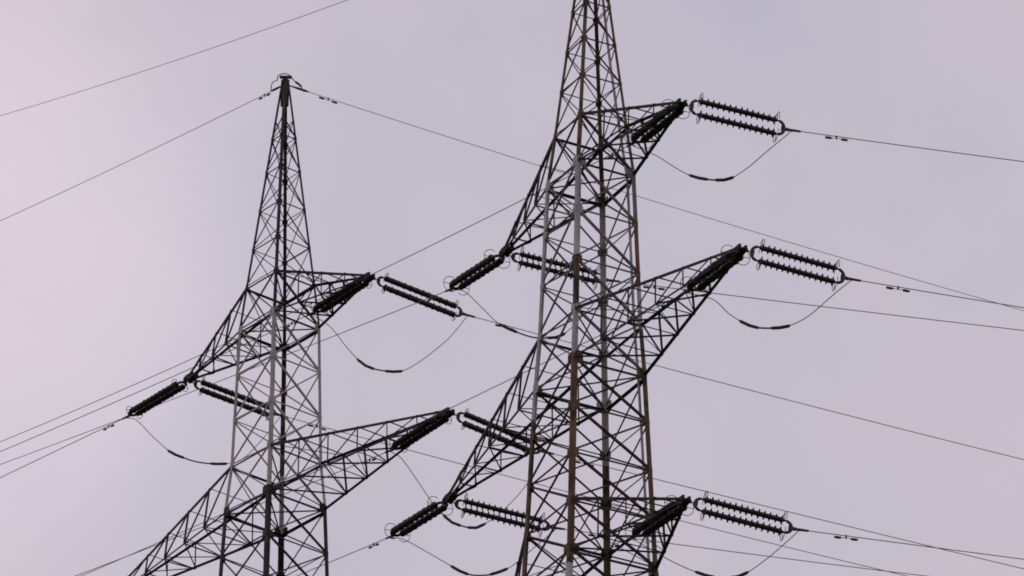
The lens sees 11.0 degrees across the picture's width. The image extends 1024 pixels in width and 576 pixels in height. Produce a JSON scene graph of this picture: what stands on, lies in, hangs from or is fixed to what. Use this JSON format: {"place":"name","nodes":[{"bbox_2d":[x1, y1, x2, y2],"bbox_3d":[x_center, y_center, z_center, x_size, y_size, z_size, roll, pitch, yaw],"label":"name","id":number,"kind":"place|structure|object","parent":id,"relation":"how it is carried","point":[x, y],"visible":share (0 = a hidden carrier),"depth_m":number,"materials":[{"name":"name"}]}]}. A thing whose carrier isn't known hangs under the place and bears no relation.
{"place":"outdoors","nodes":[
{"label":"outdoors","id":0,"kind":"place"},
{"bbox_2d":[0,0,1023,575],"label":"sky","id":1,"kind":"structure","parent":0,"point":[120,278],"materials":[{"name":"grey"}]},
{"bbox_3d":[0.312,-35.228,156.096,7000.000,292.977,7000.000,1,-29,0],"label":"ground","id":2,"kind":"structure","parent":0,"visible":0},
{"bbox_2d":[128,75,454,575],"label":"transmission tower","id":3,"kind":"structure","parent":2,"relation":"on","point":[281,532],"depth_m":214.35,"materials":[{"name":"metal"}]},
{"bbox_2d":[0,86,280,220],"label":"earth wire","id":4,"kind":"object","parent":3,"relation":"attached to","point":[274,89],"visible":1,"depth_m":229.04,"materials":[{"name":"metal"}]},
{"bbox_2d":[122,379,187,419],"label":"insulator set","id":5,"kind":"object","parent":3,"relation":"attached to","point":[158,397],"visible":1,"depth_m":221.44,"materials":[{"name":"ceramic"}]},
{"bbox_2d":[0,419,121,477],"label":"conductor","id":6,"kind":"object","parent":5,"relation":"attached to","point":[105,428],"visible":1,"depth_m":226.24,"materials":[{"name":"metal"}]},
{"bbox_2d":[76,453,383,575],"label":"conductor","id":7,"kind":"object","parent":3,"relation":"attached to","point":[373,459],"visible":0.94,"depth_m":217.39,"materials":[{"name":"metal"}]},
{"bbox_2d":[188,377,287,420],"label":"insulator set","id":8,"kind":"object","parent":3,"relation":"attached to","point":[218,396],"visible":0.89,"depth_m":220.78,"materials":[{"name":"ceramic"}]},
{"bbox_2d":[128,416,280,464],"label":"jumper loop","id":9,"kind":"object","parent":8,"relation":"hanging from","point":[183,457],"visible":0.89,"depth_m":221.34,"materials":[{"name":"metal"}]},
{"bbox_2d":[288,417,905,575],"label":"conductor","id":10,"kind":"object","parent":8,"relation":"attached to","point":[310,425],"visible":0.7,"depth_m":227.09,"materials":[{"name":"metal"}]},
{"bbox_2d":[270,73,303,91],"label":"earth wire jumper","id":11,"kind":"object","parent":3,"relation":"attached to","point":[298,84],"visible":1,"depth_m":221.52,"materials":[{"name":"metal"}]},
{"bbox_2d":[306,275,371,315],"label":"insulator set","id":12,"kind":"object","parent":3,"relation":"attached to","point":[341,295],"visible":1,"depth_m":213.34,"materials":[{"name":"ceramic"}]},
{"bbox_2d":[0,316,305,451],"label":"conductor","id":13,"kind":"object","parent":12,"relation":"attached to","point":[291,323],"visible":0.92,"depth_m":225.50,"materials":[{"name":"metal"}]},
{"bbox_2d":[0,147,625,441],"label":"conductor","id":14,"kind":"object","parent":12,"relation":"attached to","point":[617,153],"visible":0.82,"depth_m":211.73,"materials":[{"name":"metal"}]},
{"bbox_2d":[81,294,681,575],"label":"conductor","id":15,"kind":"object","parent":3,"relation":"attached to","point":[419,422],"visible":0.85,"depth_m":201.86,"materials":[{"name":"metal"}]},
{"bbox_2d":[385,411,451,453],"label":"insulator set","id":16,"kind":"object","parent":3,"relation":"attached to","point":[416,435],"visible":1,"depth_m":206.04,"materials":[{"name":"ceramic"}]},
{"bbox_2d":[371,273,474,320],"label":"insulator set","id":17,"kind":"object","parent":3,"relation":"attached to","point":[426,304],"visible":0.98,"depth_m":212.62,"materials":[{"name":"ceramic"}]},
{"bbox_2d":[312,315,466,372],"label":"jumper loop","id":18,"kind":"object","parent":17,"relation":"hanging from","point":[373,368],"visible":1,"depth_m":213.00,"materials":[{"name":"metal"}]},
{"bbox_2d":[475,317,1023,459],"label":"conductor","id":19,"kind":"object","parent":17,"relation":"attached to","point":[497,324],"visible":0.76,"depth_m":219.30,"materials":[{"name":"metal"}]},
{"bbox_2d":[450,408,553,454],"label":"insulator set","id":20,"kind":"object","parent":3,"relation":"attached to","point":[483,422],"visible":0.72,"depth_m":205.08,"materials":[{"name":"ceramic"}]},
{"bbox_2d":[390,451,526,528],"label":"jumper loop","id":21,"kind":"object","parent":20,"relation":"hanging from","point":[460,525],"visible":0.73,"depth_m":205.24,"materials":[{"name":"metal"}]},
{"bbox_2d":[554,454,1023,568],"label":"conductor","id":22,"kind":"object","parent":20,"relation":"attached to","point":[578,462],"visible":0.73,"depth_m":210.55,"materials":[{"name":"metal"}]},
{"bbox_2d":[290,85,1023,310],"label":"earth wire","id":23,"kind":"object","parent":3,"relation":"attached to","point":[322,98],"visible":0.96,"depth_m":227.79,"materials":[{"name":"metal"}]},
{"bbox_2d":[442,0,747,575],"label":"transmission tower","id":24,"kind":"structure","parent":2,"relation":"on","point":[605,406],"depth_m":190.37,"materials":[{"name":"metal"}]},
{"bbox_2d":[0,0,346,115],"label":"earth wire","id":25,"kind":"object","parent":24,"relation":"attached to","point":[181,58],"visible":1,"depth_m":235.09,"materials":[{"name":"metal"}]},
{"bbox_2d":[385,496,452,541],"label":"insulator set","id":26,"kind":"object","parent":24,"relation":"attached to","point":[409,525],"visible":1,"depth_m":199.68,"materials":[{"name":"ceramic"}]},
{"bbox_2d":[297,539,384,575],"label":"conductor","id":27,"kind":"object","parent":26,"relation":"attached to","point":[370,546],"visible":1,"depth_m":204.22,"materials":[{"name":"metal"}]},
{"bbox_2d":[443,249,509,294],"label":"insulator set","id":28,"kind":"object","parent":24,"relation":"attached to","point":[464,280],"visible":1,"depth_m":200.47,"materials":[{"name":"ceramic"}]},
{"bbox_2d":[0,292,443,464],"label":"conductor","id":29,"kind":"object","parent":28,"relation":"attached to","point":[435,297],"visible":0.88,"depth_m":215.54,"materials":[{"name":"metal"}]},
{"bbox_2d":[449,493,564,537],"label":"insulator set","id":30,"kind":"object","parent":24,"relation":"attached to","point":[494,508],"visible":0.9,"depth_m":198.48,"materials":[{"name":"ceramic"}]},
{"bbox_2d":[399,529,555,575],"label":"jumper loop","id":31,"kind":"object","parent":30,"relation":"hanging from","point":[467,573],"visible":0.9,"depth_m":199.23,"materials":[{"name":"metal"}]},
{"bbox_2d":[565,529,924,575],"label":"conductor","id":32,"kind":"object","parent":30,"relation":"attached to","point":[762,555],"visible":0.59,"depth_m":200.99,"materials":[{"name":"metal"}]},
{"bbox_2d":[505,246,619,289],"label":"insulator set","id":33,"kind":"object","parent":24,"relation":"attached to","point":[561,264],"visible":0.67,"depth_m":199.19,"materials":[{"name":"ceramic"}]},
{"bbox_2d":[452,281,610,339],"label":"jumper loop","id":34,"kind":"object","parent":33,"relation":"hanging from","point":[516,331],"visible":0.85,"depth_m":200.04,"materials":[{"name":"metal"}]},
{"bbox_2d":[620,281,1023,330],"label":"conductor","id":35,"kind":"object","parent":33,"relation":"attached to","point":[647,287],"visible":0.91,"depth_m":201.85,"materials":[{"name":"metal"}]},
{"bbox_2d":[624,99,689,148],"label":"insulator set","id":36,"kind":"object","parent":24,"relation":"attached to","point":[652,132],"visible":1,"depth_m":190.09,"materials":[{"name":"ceramic"}]},
{"bbox_2d":[625,495,693,542],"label":"insulator set","id":37,"kind":"object","parent":24,"relation":"attached to","point":[674,511],"visible":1,"depth_m":182.53,"materials":[{"name":"ceramic"}]},
{"bbox_2d":[529,539,626,575],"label":"conductor","id":38,"kind":"object","parent":37,"relation":"attached to","point":[612,545],"visible":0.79,"depth_m":186.59,"materials":[{"name":"metal"}]},
{"bbox_2d":[680,245,749,296],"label":"insulator set","id":39,"kind":"object","parent":24,"relation":"attached to","point":[702,285],"visible":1,"depth_m":183.18,"materials":[{"name":"ceramic"}]},
{"bbox_2d":[685,93,800,142],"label":"insulator set","id":40,"kind":"object","parent":24,"relation":"attached to","point":[741,111],"visible":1,"depth_m":188.73,"materials":[{"name":"ceramic"}]},
{"bbox_2d":[634,131,790,181],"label":"jumper loop","id":41,"kind":"object","parent":40,"relation":"hanging from","point":[716,179],"visible":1,"depth_m":189.47,"materials":[{"name":"metal"}]},
{"bbox_2d":[801,131,1023,161],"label":"conductor","id":42,"kind":"object","parent":40,"relation":"attached to","point":[828,137],"visible":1,"depth_m":190.10,"materials":[{"name":"metal"}]},
{"bbox_2d":[688,491,808,540],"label":"insulator set","id":43,"kind":"object","parent":24,"relation":"attached to","point":[740,520],"visible":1,"depth_m":181.16,"materials":[{"name":"ceramic"}]},
{"bbox_2d":[632,531,798,575],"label":"jumper loop","id":44,"kind":"object","parent":43,"relation":"hanging from","point":[705,574],"visible":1,"depth_m":182.19,"materials":[{"name":"metal"}]},
{"bbox_2d":[810,531,1023,559],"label":"conductor","id":45,"kind":"object","parent":43,"relation":"attached to","point":[846,536],"visible":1,"depth_m":182.38,"materials":[{"name":"metal"}]},
{"bbox_2d":[743,239,860,290],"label":"insulator set","id":46,"kind":"object","parent":24,"relation":"attached to","point":[799,271],"visible":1,"depth_m":181.81,"materials":[{"name":"ceramic"}]},
{"bbox_2d":[692,280,850,329],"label":"jumper loop","id":47,"kind":"object","parent":46,"relation":"hanging from","point":[758,327],"visible":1,"depth_m":182.61,"materials":[{"name":"metal"}]},
{"bbox_2d":[861,280,1023,307],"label":"conductor","id":48,"kind":"object","parent":46,"relation":"attached to","point":[898,287],"visible":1,"depth_m":182.78,"materials":[{"name":"metal"}]}
]}

